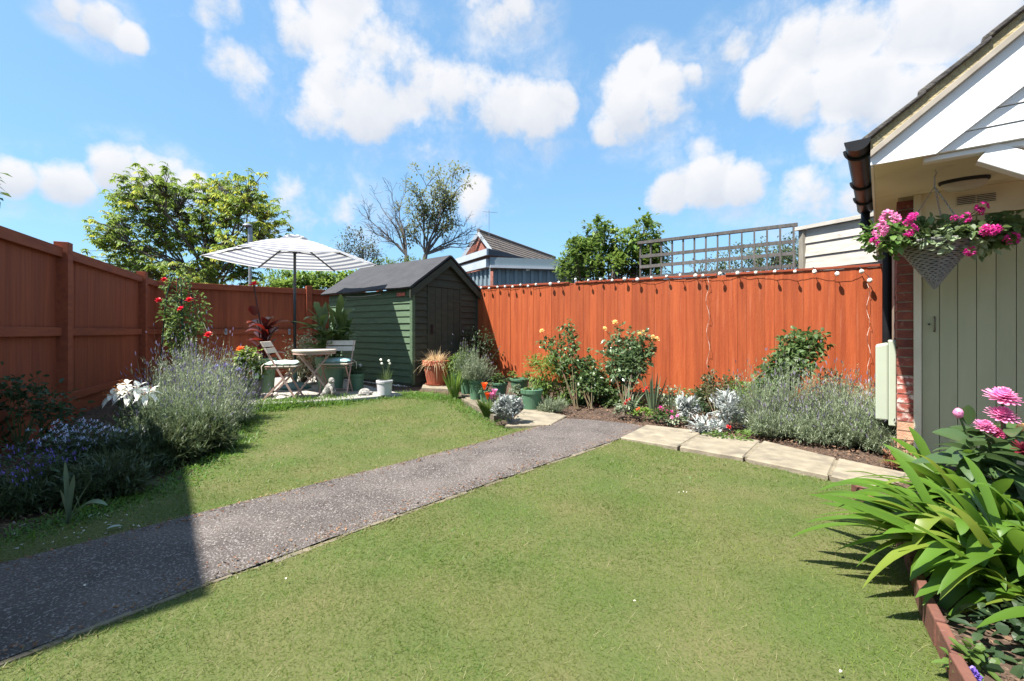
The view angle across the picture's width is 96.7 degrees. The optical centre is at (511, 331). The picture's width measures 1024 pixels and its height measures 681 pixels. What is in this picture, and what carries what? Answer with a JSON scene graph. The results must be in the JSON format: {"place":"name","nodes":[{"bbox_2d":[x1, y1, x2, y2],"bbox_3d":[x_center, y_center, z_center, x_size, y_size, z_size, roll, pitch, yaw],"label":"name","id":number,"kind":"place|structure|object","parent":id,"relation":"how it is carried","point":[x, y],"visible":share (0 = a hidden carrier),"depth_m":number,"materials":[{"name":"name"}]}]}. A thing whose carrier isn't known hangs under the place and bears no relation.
{"place":"outdoors","nodes":[
{"label":"outdoors","id":0,"kind":"place"},
{"bbox_2d":[224,376,411,405],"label":"patio","id":1,"kind":"structure","parent":0,"point":[314,387],"depth_m":6.45,"materials":[{"name":"beige stone"}]},
{"bbox_2d":[225,345,272,398],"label":"potted plant","id":2,"kind":"object","parent":1,"relation":"on","point":[253,360],"visible":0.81,"depth_m":6.03,"materials":[{"name":"green plant"}]},
{"bbox_2d":[247,281,288,392],"bbox_3d":[-3.639,0.073,6.598,0.610,1.617,0.516,0,0,17],"label":"potted canna","id":3,"kind":"object","parent":1,"relation":"on","point":[264,331],"visible":0.69,"depth_m":6.58,"materials":[{"name":"plant"}]},
{"bbox_2d":[260,341,302,399],"bbox_3d":[-3.034,0.511,6.019,0.434,0.757,0.406,0,0,-12],"label":"bistro chair","id":4,"kind":"object","parent":1,"relation":"on","point":[268,350],"visible":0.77,"depth_m":5.88,"materials":[{"name":"pink paint"}]},
{"bbox_2d":[261,360,299,374],"bbox_3d":[-3.037,0.464,6.019,0.390,0.169,0.460,0,0,-12],"label":"seat cushion","id":5,"kind":"object","parent":4,"relation":"on","point":[285,362],"visible":0.88,"depth_m":5.87,"materials":[{"name":"white fabric"}]},
{"bbox_2d":[200,234,375,389],"bbox_3d":[-3.375,-0.311,7.070,2.283,2.387,2.462,0,0,0],"label":"parasol","id":6,"kind":"object","parent":1,"relation":"on","point":[294,252],"visible":0.93,"depth_m":7.17,"materials":[{"name":"fabric"}]},
{"bbox_2d":[282,329,317,383],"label":"variegated shrub","id":7,"kind":"object","parent":1,"relation":"on","point":[303,374],"visible":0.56,"depth_m":7.54,"materials":[{"name":"green plant"}]},
{"bbox_2d":[292,348,336,393],"bbox_3d":[-2.742,0.567,6.324,0.580,0.642,0.580,0,0,-20],"label":"bistro table","id":8,"kind":"object","parent":1,"relation":"on","point":[314,351],"visible":0.84,"depth_m":6.17,"materials":[{"name":"pink paint"}]},
{"bbox_2d":[293,294,360,390],"bbox_3d":[-2.774,0.163,6.896,0.965,1.438,0.868,0,0,0],"label":"potted ginger lily","id":9,"kind":"object","parent":1,"relation":"on","point":[341,324],"visible":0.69,"depth_m":6.80,"materials":[{"name":"plant"}]},
{"bbox_2d":[321,377,335,396],"bbox_3d":[-2.504,0.757,6.167,0.221,0.273,0.134,0,0,0],"label":"stone ornament","id":10,"kind":"object","parent":1,"relation":"on","point":[329,388],"visible":0.91,"depth_m":6.12,"materials":[{"name":"white stone"}]},
{"bbox_2d":[318,340,354,394],"bbox_3d":[-2.495,0.511,6.495,0.406,0.757,0.434,0,0,-5],"label":"bistro chair","id":11,"kind":"object","parent":1,"relation":"on","point":[343,348],"visible":0.78,"depth_m":6.62,"materials":[{"name":"pink paint"}]},
{"bbox_2d":[320,358,356,368],"bbox_3d":[-2.495,0.464,6.498,0.460,0.169,0.390,0,0,-5],"label":"seat cushion","id":12,"kind":"object","parent":11,"relation":"on","point":[337,360],"visible":0.77,"depth_m":6.34,"materials":[{"name":"teal fabric"}]},
{"bbox_2d":[343,363,364,390],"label":"potted plant","id":13,"kind":"object","parent":1,"relation":"on","point":[357,381],"visible":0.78,"depth_m":6.76,"materials":[{"name":"green plant"}]},
{"bbox_2d":[376,358,392,394],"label":"potted flowers","id":14,"kind":"object","parent":1,"relation":"on","point":[384,386],"visible":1,"depth_m":6.31,"materials":[{"name":"ceramic"}]},
{"bbox_2d":[0,418,642,665],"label":"path","id":15,"kind":"structure","parent":0,"point":[43,595],"depth_m":2.16,"materials":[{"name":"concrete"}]},
{"bbox_2d":[413,349,449,385],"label":"potted dried grass","id":16,"kind":"object","parent":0,"point":[433,365],"depth_m":7.20,"materials":[{"name":"ceramic"}]},
{"bbox_2d":[0,400,940,680],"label":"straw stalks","id":17,"kind":"object","parent":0,"point":[504,588],"visible":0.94,"depth_m":1.73,"materials":[{"name":"plant"}]},
{"bbox_2d":[0,391,948,680],"bbox_3d":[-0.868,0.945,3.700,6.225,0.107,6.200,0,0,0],"label":"lawn","id":18,"kind":"structure","parent":0,"point":[660,665],"depth_m":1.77,"materials":[{"name":"green plant"}]},
{"bbox_2d":[441,367,463,397],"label":"green shoots","id":19,"kind":"object","parent":18,"relation":"on","point":[455,387],"visible":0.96,"depth_m":6.38,"materials":[{"name":"green plant"}]},
{"bbox_2d":[0,377,991,660],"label":"ground","id":20,"kind":"structure","parent":0,"point":[566,411],"depth_m":4.20,"materials":[{"name":"soil"}]},
{"bbox_2d":[0,361,95,453],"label":"dark foliage","id":21,"kind":"object","parent":20,"relation":"on","point":[21,395],"visible":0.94,"depth_m":3.73,"materials":[{"name":"green plant"}]},
{"bbox_2d":[0,439,109,494],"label":"lobelia","id":22,"kind":"object","parent":20,"relation":"on","point":[40,463],"visible":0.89,"depth_m":2.72,"materials":[{"name":"blue plant"}]},
{"bbox_2d":[0,226,157,455],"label":"closeboard fence","id":23,"kind":"object","parent":20,"relation":"on","point":[70,316],"visible":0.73,"depth_m":4.66,"materials":[{"name":"brown wood"}]},
{"bbox_2d":[17,415,150,464],"bbox_3d":[-3.132,0.817,3.437,0.864,0.398,0.616,0,0,-20],"label":"campanula","id":24,"kind":"object","parent":20,"relation":"on","point":[69,431],"visible":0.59,"depth_m":3.36,"materials":[{"name":"blue plant"}]},
{"bbox_2d":[60,461,107,523],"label":"iris","id":25,"kind":"object","parent":20,"relation":"on","point":[67,497],"visible":0.99,"depth_m":2.36,"materials":[{"name":"green plant"}]},
{"bbox_2d":[0,436,177,520],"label":"grassy clump","id":26,"kind":"object","parent":20,"relation":"on","point":[129,474],"visible":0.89,"depth_m":2.71,"materials":[{"name":"green plant"}]},
{"bbox_2d":[0,385,231,530],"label":"bed crumbs","id":27,"kind":"object","parent":20,"relation":"on","point":[30,515],"visible":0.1,"depth_m":3.39,"materials":[{"name":"brown soil"}]},
{"bbox_2d":[101,379,161,433],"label":"white lily","id":28,"kind":"object","parent":20,"relation":"on","point":[143,393],"visible":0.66,"depth_m":3.96,"materials":[{"name":"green plant"}]},
{"bbox_2d":[40,401,242,472],"bbox_3d":[-2.744,0.796,3.538,0.929,0.530,1.283,0,0,33],"label":"grassy clump","id":29,"kind":"object","parent":20,"relation":"on","point":[179,442],"visible":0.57,"depth_m":3.42,"materials":[{"name":"green plant"}]},
{"bbox_2d":[102,370,248,448],"bbox_3d":[-2.927,0.670,3.953,1.143,0.698,0.989,0,0,0],"label":"grassy clump","id":30,"kind":"object","parent":20,"relation":"on","point":[162,413],"visible":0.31,"depth_m":3.85,"materials":[{"name":"green plant"}]},
{"bbox_2d":[157,277,197,386],"bbox_3d":[-4.420,0.089,6.050,0.358,1.622,0.357,0,0,0],"label":"plant obelisk","id":31,"kind":"object","parent":20,"relation":"on","point":[181,327],"visible":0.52,"depth_m":5.95,"materials":[{"name":"brown metal"}]},
{"bbox_2d":[155,271,212,374],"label":"climbing rose","id":32,"kind":"object","parent":31,"relation":"attached to","point":[170,315],"visible":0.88,"depth_m":5.93,"materials":[{"name":"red plant"}]},
{"bbox_2d":[79,161,293,285],"bbox_3d":[-9.981,-2.093,13.813,6.642,6.188,4.554,0,0,0],"label":"chestnut tree","id":33,"kind":"object","parent":20,"relation":"on","point":[119,231],"visible":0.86,"depth_m":13.38,"materials":[{"name":"green plant"}]},
{"bbox_2d":[108,311,270,427],"bbox_3d":[-3.228,0.390,4.665,1.316,1.221,1.598,0,0,-13],"label":"lavender bush","id":34,"kind":"object","parent":20,"relation":"on","point":[227,394],"visible":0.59,"depth_m":4.69,"materials":[{"name":"green plant"}]},
{"bbox_2d":[125,314,254,402],"bbox_3d":[-3.697,0.362,5.373,1.140,1.181,1.204,0,0,-14],"label":"lavender bush","id":35,"kind":"object","parent":20,"relation":"on","point":[186,360],"visible":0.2,"depth_m":5.25,"materials":[{"name":"green plant"}]},
{"bbox_2d":[242,223,252,285],"bbox_3d":[-6.159,-1.010,10.600,0.220,3.020,0.214,0,0,0],"label":"flue pipe","id":36,"kind":"object","parent":20,"relation":"on","point":[250,230],"visible":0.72,"depth_m":10.57,"materials":[{"name":"grey metal"}]},
{"bbox_2d":[0,390,529,549],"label":"grass fringe","id":37,"kind":"object","parent":20,"relation":"on","point":[266,406],"depth_m":3.42,"materials":[{"name":"green plant"}]},
{"bbox_2d":[155,278,382,382],"bbox_3d":[-3.936,0.028,9.329,5.485,1.885,0.130,0,0,-38],"label":"closeboard fence","id":38,"kind":"object","parent":20,"relation":"on","point":[228,311],"visible":0.17,"depth_m":8.47,"materials":[{"name":"brown wood"}]},
{"bbox_2d":[247,269,356,289],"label":"bright hedge","id":39,"kind":"object","parent":20,"relation":"on","point":[317,280],"visible":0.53,"depth_m":11.96,"materials":[{"name":"green plant"}]},
{"bbox_2d":[0,418,645,668],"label":"dry grass fringe","id":40,"kind":"object","parent":20,"relation":"on","point":[145,609],"visible":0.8,"depth_m":2.17,"materials":[{"name":"green plant"}]},
{"bbox_2d":[331,222,385,264],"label":"thin shrub","id":41,"kind":"object","parent":20,"relation":"on","point":[361,253],"visible":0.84,"depth_m":12.94,"materials":[{"name":"plant"}]},
{"bbox_2d":[320,255,480,386],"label":"garden shed","id":42,"kind":"structure","parent":20,"relation":"on","point":[409,315],"depth_m":7.82,"materials":[{"name":"green paint"}]},
{"bbox_2d":[429,287,460,377],"bbox_3d":[-1.157,0.030,7.871,0.083,1.560,0.773,0,0,36],"label":"door","id":43,"kind":"structure","parent":42,"relation":"in","point":[443,302],"depth_m":7.86,"materials":[{"name":"green paint"}]},
{"bbox_2d":[353,160,486,261],"bbox_3d":[-2.944,-2.331,14.973,4.326,6.675,2.675,0,0,0],"label":"half bare tree","id":44,"kind":"object","parent":20,"relation":"on","point":[444,202],"visible":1,"depth_m":14.91,"materials":[{"name":"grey plant"}]},
{"bbox_2d":[457,325,503,365],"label":"dark shrub","id":45,"kind":"object","parent":20,"relation":"on","point":[481,345],"visible":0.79,"depth_m":8.05,"materials":[{"name":"green plant"}]},
{"bbox_2d":[458,394,511,421],"bbox_3d":[-0.349,0.998,6.081,0.461,0.205,1.972,0,0,-21],"label":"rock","id":46,"kind":"object","parent":20,"relation":"on","point":[465,398],"visible":0.3,"depth_m":5.90,"materials":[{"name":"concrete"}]},
{"bbox_2d":[451,332,480,393],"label":"potted lavender","id":47,"kind":"object","parent":46,"relation":"on","point":[460,361],"visible":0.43,"depth_m":6.61,"materials":[{"name":"green plant"}]},
{"bbox_2d":[460,347,499,399],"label":"potted lavender","id":48,"kind":"object","parent":46,"relation":"on","point":[474,373],"visible":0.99,"depth_m":6.26,"materials":[{"name":"green plant"}]},
{"bbox_2d":[487,373,511,394],"bbox_3d":[-0.170,0.764,6.693,0.399,0.319,0.264,0,0,15],"label":"green pot","id":49,"kind":"object","parent":46,"relation":"on","point":[500,385],"visible":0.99,"depth_m":6.63,"materials":[{"name":"plastic"}]},
{"bbox_2d":[475,382,499,417],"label":"calla lily","id":50,"kind":"object","parent":20,"relation":"on","point":[485,409],"visible":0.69,"depth_m":5.27,"materials":[{"name":"green plant"}]},
{"bbox_2d":[461,211,555,285],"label":"brick house","id":51,"kind":"structure","parent":20,"relation":"on","point":[497,243],"depth_m":22.98,"materials":[{"name":"tile"}]},
{"bbox_2d":[455,248,572,286],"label":"metal garage","id":52,"kind":"structure","parent":20,"relation":"on","point":[507,268],"depth_m":10.97,"materials":[{"name":"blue metal"}]},
{"bbox_2d":[507,370,531,391],"bbox_3d":[0.120,0.771,7.129,0.404,0.318,0.331,0,0,0],"label":"green pot","id":53,"kind":"object","parent":20,"relation":"on","point":[521,382],"visible":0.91,"depth_m":7.05,"materials":[{"name":"plastic"}]},
{"bbox_2d":[522,349,574,399],"bbox_3d":[0.535,0.619,6.513,0.791,0.840,0.717,0,0,0],"label":"leafy phlox","id":54,"kind":"object","parent":20,"relation":"on","point":[543,379],"visible":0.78,"depth_m":6.38,"materials":[{"name":"green plant"}]},
{"bbox_2d":[535,390,569,412],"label":"lavender","id":55,"kind":"object","parent":20,"relation":"on","point":[546,404],"visible":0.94,"depth_m":5.64,"materials":[{"name":"green plant"}]},
{"bbox_2d":[544,375,572,405],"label":"filler plant","id":56,"kind":"object","parent":20,"relation":"on","point":[563,395],"visible":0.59,"depth_m":6.34,"materials":[{"name":"green plant"}]},
{"bbox_2d":[535,319,582,409],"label":"yellow rose","id":57,"kind":"object","parent":20,"relation":"on","point":[566,358],"visible":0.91,"depth_m":6.45,"materials":[{"name":"green plant"}]},
{"bbox_2d":[563,347,612,409],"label":"rose shrub","id":58,"kind":"object","parent":20,"relation":"on","point":[588,377],"visible":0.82,"depth_m":6.21,"materials":[{"name":"green plant"}]},
{"bbox_2d":[564,376,637,405],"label":"undergrowth","id":59,"kind":"object","parent":20,"relation":"on","point":[614,386],"visible":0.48,"depth_m":6.21,"materials":[{"name":"green plant"}]},
{"bbox_2d":[551,207,677,282],"bbox_3d":[1.907,-0.626,8.488,2.371,3.264,1.587,0,0,0],"label":"laurel hedge","id":60,"kind":"object","parent":20,"relation":"on","point":[620,253],"visible":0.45,"depth_m":8.29,"materials":[{"name":"green plant"}]},
{"bbox_2d":[596,391,647,408],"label":"filler plant","id":61,"kind":"object","parent":20,"relation":"on","point":[610,403],"visible":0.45,"depth_m":6.10,"materials":[{"name":"green plant"}]},
{"bbox_2d":[595,320,658,410],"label":"yellow rose","id":62,"kind":"object","parent":20,"relation":"on","point":[628,369],"visible":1,"depth_m":6.24,"materials":[{"name":"green plant"}]},
{"bbox_2d":[613,386,647,415],"bbox_3d":[1.367,0.815,5.322,0.414,0.361,0.285,0,0,0],"label":"red salvia","id":63,"kind":"object","parent":20,"relation":"on","point":[620,407],"visible":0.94,"depth_m":5.27,"materials":[{"name":"green plant"}]},
{"bbox_2d":[627,406,652,416],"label":"orange primula","id":64,"kind":"object","parent":20,"relation":"on","point":[646,410],"visible":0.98,"depth_m":5.21,"materials":[{"name":"green plant"}]},
{"bbox_2d":[640,373,666,412],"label":"iris","id":65,"kind":"object","parent":20,"relation":"on","point":[652,400],"visible":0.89,"depth_m":5.53,"materials":[{"name":"green plant"}]},
{"bbox_2d":[631,385,687,406],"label":"filler plant","id":66,"kind":"object","parent":20,"relation":"on","point":[663,400],"visible":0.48,"depth_m":6.28,"materials":[{"name":"green plant"}]},
{"bbox_2d":[643,406,689,423],"bbox_3d":[1.692,0.912,5.020,0.458,0.199,0.343,0,0,0],"label":"petunia","id":67,"kind":"object","parent":20,"relation":"on","point":[665,412],"visible":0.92,"depth_m":4.96,"materials":[{"name":"green plant"}]},
{"bbox_2d":[478,264,881,400],"bbox_3d":[1.631,0.122,7.420,7.168,1.956,0.142,0,0,28],"label":"closeboard fence","id":68,"kind":"object","parent":20,"relation":"on","point":[749,316],"visible":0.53,"depth_m":6.76,"materials":[{"name":"orange wood"}]},
{"bbox_2d":[480,267,872,374],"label":"fairy lights","id":69,"kind":"object","parent":68,"relation":"attached to","point":[861,271],"visible":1,"depth_m":6.64,"materials":[{"name":"white plastic"}]},
{"bbox_2d":[637,223,797,280],"bbox_3d":[3.013,-1.009,6.854,2.196,1.018,0.089,0,0,26],"label":"trellis","id":70,"kind":"object","parent":68,"relation":"attached to","point":[717,249],"visible":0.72,"depth_m":6.78,"materials":[{"name":"grey wood"}]},
{"bbox_2d":[673,391,701,420],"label":"silver ragwort","id":71,"kind":"object","parent":20,"relation":"on","point":[683,404],"visible":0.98,"depth_m":5.07,"materials":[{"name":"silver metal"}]},
{"bbox_2d":[685,413,729,432],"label":"silver ragwort","id":72,"kind":"object","parent":20,"relation":"on","point":[711,423],"visible":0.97,"depth_m":4.45,"materials":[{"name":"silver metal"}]},
{"bbox_2d":[685,377,735,412],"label":"hebe shrub","id":73,"kind":"object","parent":20,"relation":"on","point":[704,407],"visible":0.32,"depth_m":5.73,"materials":[{"name":"green plant"}]},
{"bbox_2d":[528,382,893,469],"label":"bark mulch","id":74,"kind":"object","parent":20,"relation":"on","point":[780,441],"visible":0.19,"depth_m":4.89,"materials":[{"name":"brown wood"}]},
{"bbox_2d":[695,366,750,422],"bbox_3d":[2.434,0.723,5.514,0.589,0.566,1.353,0,0,43],"label":"hypericum","id":75,"kind":"object","parent":20,"relation":"on","point":[708,389],"visible":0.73,"depth_m":5.62,"materials":[{"name":"green plant"}]},
{"bbox_2d":[709,387,747,429],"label":"silver ragwort","id":76,"kind":"object","parent":20,"relation":"on","point":[728,411],"visible":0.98,"depth_m":4.59,"materials":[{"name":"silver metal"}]},
{"bbox_2d":[701,424,760,440],"bbox_3d":[2.049,0.951,4.257,0.566,0.172,0.397,0,0,15],"label":"red bedding","id":77,"kind":"object","parent":20,"relation":"on","point":[744,431],"visible":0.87,"depth_m":4.21,"materials":[{"name":"green plant"}]},
{"bbox_2d":[726,377,761,410],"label":"bright shrub","id":78,"kind":"object","parent":20,"relation":"on","point":[741,384],"visible":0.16,"depth_m":5.62,"materials":[{"name":"green plant"}]},
{"bbox_2d":[709,231,798,274],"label":"bush","id":79,"kind":"object","parent":20,"relation":"on","point":[788,259],"visible":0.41,"depth_m":9.39,"materials":[{"name":"green plant"}]},
{"bbox_2d":[750,326,835,400],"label":"climbing shrub","id":80,"kind":"object","parent":20,"relation":"on","point":[795,347],"visible":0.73,"depth_m":5.27,"materials":[{"name":"green plant"}]},
{"bbox_2d":[710,335,901,453],"bbox_3d":[3.048,0.534,4.394,2.149,0.991,1.400,0,0,33],"label":"lavender bush","id":81,"kind":"object","parent":20,"relation":"on","point":[772,421],"visible":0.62,"depth_m":4.36,"materials":[{"name":"green plant"}]},
{"bbox_2d":[809,368,864,398],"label":"red leaved rose","id":82,"kind":"object","parent":20,"relation":"on","point":[819,375],"visible":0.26,"depth_m":5.14,"materials":[{"name":"plant"}]},
{"bbox_2d":[801,354,874,412],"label":"lavender bush","id":83,"kind":"object","parent":20,"relation":"on","point":[858,388],"visible":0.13,"depth_m":4.63,"materials":[{"name":"green plant"}]},
{"bbox_2d":[795,212,881,269],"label":"weathered shed","id":84,"kind":"structure","parent":20,"relation":"on","point":[830,243],"depth_m":6.77,"materials":[{"name":"wood"}]},
{"bbox_2d":[782,361,943,455],"bbox_3d":[3.164,0.654,4.008,0.937,0.760,1.296,0,0,-24],"label":"lavender bush","id":85,"kind":"object","parent":20,"relation":"on","point":[882,436],"visible":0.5,"depth_m":3.96,"materials":[{"name":"green plant"}]},
{"bbox_2d":[880,437,915,469],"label":"dry tuft","id":86,"kind":"object","parent":20,"relation":"on","point":[893,465],"visible":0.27,"depth_m":3.34,"materials":[{"name":"beige plant"}]},
{"bbox_2d":[851,484,976,680],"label":"bed edging","id":87,"kind":"object","parent":20,"relation":"on","point":[938,629],"visible":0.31,"depth_m":1.44,"materials":[{"name":"red brick"}]},
{"bbox_2d":[862,5,1023,470],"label":"brick garage","id":88,"kind":"structure","parent":20,"relation":"on","point":[958,332],"depth_m":3.21,"materials":[{"name":"beige paint"}]},
{"bbox_2d":[843,137,891,342],"bbox_3d":[2.856,-0.128,3.612,0.286,2.156,2.022,0,0,39],"label":"rain gutter","id":89,"kind":"object","parent":88,"relation":"attached to","point":[856,153],"visible":0.64,"depth_m":3.90,"materials":[{"name":"black plastic"}]},
{"bbox_2d":[875,340,895,435],"bbox_3d":[3.172,0.535,3.864,0.132,0.929,0.420,0,0,39],"label":"meter box","id":90,"kind":"object","parent":88,"relation":"attached to","point":[885,381],"visible":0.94,"depth_m":3.71,"materials":[{"name":"white plastic"}]},
{"bbox_2d":[875,343,887,419],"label":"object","id":91,"kind":"structure","parent":90,"relation":"in","point":[881,350],"depth_m":3.72,"materials":[{"name":"plastic"}]},
{"bbox_2d":[852,169,1023,288],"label":"hanging basket","id":92,"kind":"object","parent":88,"relation":"hanging from","point":[934,258],"visible":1,"depth_m":2.81,"materials":[{"name":"grey wicker"}]},
{"bbox_2d":[922,211,1023,464],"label":"door","id":93,"kind":"structure","parent":88,"relation":"in","point":[973,321],"depth_m":3.31,"materials":[{"name":"green paint"}]},
{"bbox_2d":[865,481,1023,680],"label":"bed soil","id":94,"kind":"structure","parent":20,"relation":"on","point":[955,627],"depth_m":1.42,"materials":[{"name":"brown soil"}]},
{"bbox_2d":[790,451,1023,610],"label":"agapanthus","id":95,"kind":"object","parent":94,"relation":"on","point":[949,565],"visible":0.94,"depth_m":1.69,"materials":[{"name":"green plant"}]},
{"bbox_2d":[819,427,1023,530],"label":"agapanthus","id":96,"kind":"object","parent":94,"relation":"on","point":[933,471],"visible":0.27,"depth_m":2.14,"materials":[{"name":"green plant"}]},
{"bbox_2d":[873,480,1019,680],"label":"bed chips","id":97,"kind":"object","parent":94,"relation":"on","point":[1007,638],"visible":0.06,"depth_m":1.40,"materials":[{"name":"brown wood"}]},
{"bbox_2d":[931,637,1001,680],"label":"campanula","id":98,"kind":"object","parent":94,"relation":"on","point":[976,654],"visible":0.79,"depth_m":1.28,"materials":[{"name":"green plant"}]},
{"bbox_2d":[912,387,1023,511],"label":"pink dahlia","id":99,"kind":"object","parent":94,"relation":"on","point":[999,455],"visible":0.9,"depth_m":2.15,"materials":[{"name":"green plant"}]},
{"bbox_2d":[927,498,1023,627],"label":"agapanthus","id":100,"kind":"object","parent":94,"relation":"on","point":[975,596],"visible":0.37,"depth_m":1.48,"materials":[{"name":"green plant"}]},
{"bbox_2d":[945,587,1023,678],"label":"ground cover","id":101,"kind":"object","parent":94,"relation":"on","point":[1017,624],"visible":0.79,"depth_m":1.40,"materials":[{"name":"green plant"}]},
{"bbox_2d":[966,520,1023,587],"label":"agapanthus","id":102,"kind":"object","parent":94,"relation":"on","point":[1014,577],"visible":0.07,"depth_m":1.53,"materials":[{"name":"green plant"}]},
{"bbox_2d":[0,0,1023,291],"label":"sky","id":103,"kind":"structure","parent":0,"point":[706,116],"materials":[{"name":"blue"}]},
{"bbox_2d":[505,409,566,428],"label":"corner paving","id":104,"kind":"structure","parent":0,"point":[531,418],"depth_m":5.04,"materials":[{"name":"beige stone"}]},
{"bbox_2d":[491,389,524,422],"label":"silver ragwort","id":105,"kind":"object","parent":104,"relation":"on","point":[505,404],"visible":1,"depth_m":4.84,"materials":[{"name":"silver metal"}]},
{"bbox_2d":[520,384,542,409],"bbox_3d":[0.248,0.843,5.766,0.288,0.315,0.286,0,0,-10],"label":"green pot","id":106,"kind":"object","parent":104,"relation":"on","point":[531,398],"visible":0.92,"depth_m":5.66,"materials":[{"name":"plastic"}]},
{"bbox_2d":[621,425,908,487],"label":"paving path","id":107,"kind":"structure","parent":0,"point":[790,459],"depth_m":3.66,"materials":[{"name":"beige stone"}]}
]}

